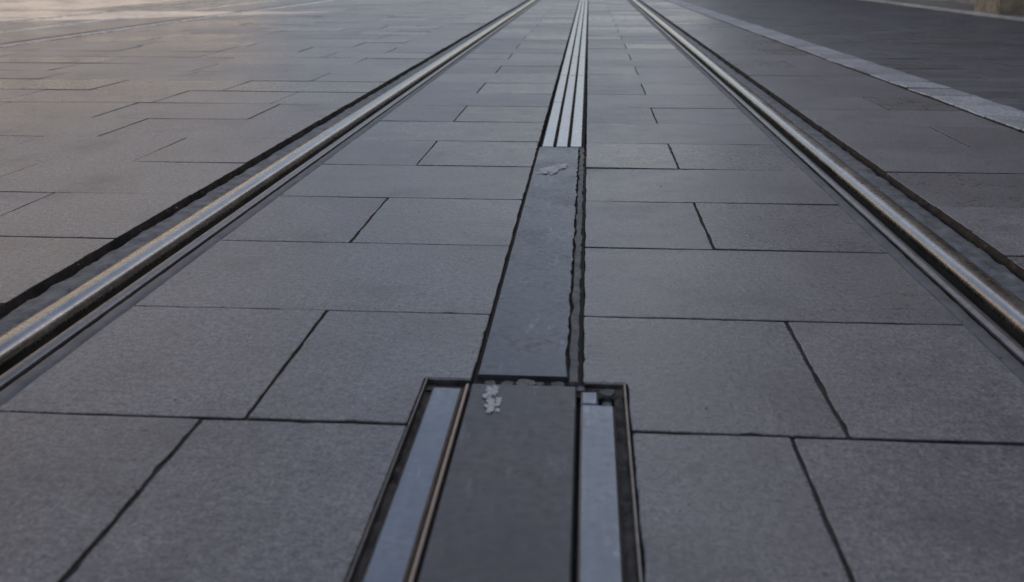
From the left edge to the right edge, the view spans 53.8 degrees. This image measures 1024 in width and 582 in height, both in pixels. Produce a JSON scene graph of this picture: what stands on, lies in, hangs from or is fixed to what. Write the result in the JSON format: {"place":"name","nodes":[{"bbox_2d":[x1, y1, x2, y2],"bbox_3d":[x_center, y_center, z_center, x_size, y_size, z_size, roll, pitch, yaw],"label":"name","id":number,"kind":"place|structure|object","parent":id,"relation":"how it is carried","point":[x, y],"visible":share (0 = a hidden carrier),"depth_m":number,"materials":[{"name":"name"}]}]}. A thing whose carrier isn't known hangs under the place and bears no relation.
{"place":"outdoors","nodes":[
{"label":"outdoors","id":0,"kind":"place"},
{"bbox_2d":[0,0,1023,581],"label":"stone paving","id":1,"kind":"structure","parent":0,"point":[108,138],"depth_m":1.71,"materials":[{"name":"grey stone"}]},
{"bbox_2d":[346,378,642,581],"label":"chamber cover","id":2,"kind":"object","parent":1,"relation":"on","point":[524,480],"visible":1,"depth_m":1.02,"materials":[{"name":"grey metal"}]},
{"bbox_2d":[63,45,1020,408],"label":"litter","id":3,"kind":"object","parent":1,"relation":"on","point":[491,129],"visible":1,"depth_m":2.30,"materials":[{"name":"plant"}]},
{"bbox_2d":[666,0,1023,132],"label":"paving channel","id":4,"kind":"object","parent":1,"relation":"on","point":[1003,115],"visible":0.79,"depth_m":4.66,"materials":[{"name":"stone"}]},
{"bbox_2d":[938,0,974,3],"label":"walls","id":5,"kind":"structure","parent":1,"relation":"on","point":[967,1],"depth_m":13.37,"materials":[{"name":"stone"}]},
{"bbox_2d":[974,0,1023,13],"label":"stone pillar","id":6,"kind":"structure","parent":1,"relation":"on","point":[1002,6],"depth_m":10.26,"materials":[{"name":"stone"}]},
{"bbox_2d":[582,0,588,385],"bbox_3d":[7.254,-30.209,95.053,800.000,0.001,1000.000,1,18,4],"label":"ground","id":7,"kind":"structure","parent":0,"point":[585,139],"depth_m":4.13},
{"bbox_2d":[0,0,230,23],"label":"tram rail","id":8,"kind":"object","parent":7,"relation":"on","point":[106,12],"visible":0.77,"depth_m":11.06,"materials":[{"name":"metal"}]},
{"bbox_2d":[0,0,278,32],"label":"slot drain","id":9,"kind":"object","parent":7,"relation":"on","point":[16,30],"visible":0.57,"depth_m":9.89,"materials":[{"name":"grey metal"}]},
{"bbox_2d":[0,0,331,47],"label":"tram rail","id":10,"kind":"object","parent":7,"relation":"on","point":[93,32],"visible":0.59,"depth_m":8.55,"materials":[{"name":"metal"}]},
{"bbox_2d":[0,0,539,406],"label":"tram rail","id":11,"kind":"object","parent":7,"relation":"on","point":[48,329],"visible":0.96,"depth_m":1.94,"materials":[{"name":"metal"}]},
{"bbox_2d":[473,147,585,386],"bbox_3d":[0.083,-0.121,2.136,0.142,0.074,1.740,1,18,4],"label":"steel cover plate","id":12,"kind":"object","parent":7,"relation":"on","point":[535,330],"visible":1,"depth_m":1.67,"materials":[{"name":"metal"}]},
{"bbox_2d":[541,0,587,149],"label":"slot drain","id":13,"kind":"object","parent":7,"relation":"on","point":[565,126],"visible":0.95,"depth_m":4.11,"materials":[{"name":"silver metal"}]},
{"bbox_2d":[627,0,1023,382],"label":"tram rail","id":14,"kind":"object","parent":7,"relation":"on","point":[979,292],"visible":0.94,"depth_m":2.11,"materials":[{"name":"metal"}]},
{"bbox_2d":[865,0,1023,20],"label":"kerb","id":15,"kind":"structure","parent":7,"relation":"on","point":[1016,18],"depth_m":11.24,"materials":[{"name":"stone"}]}
]}

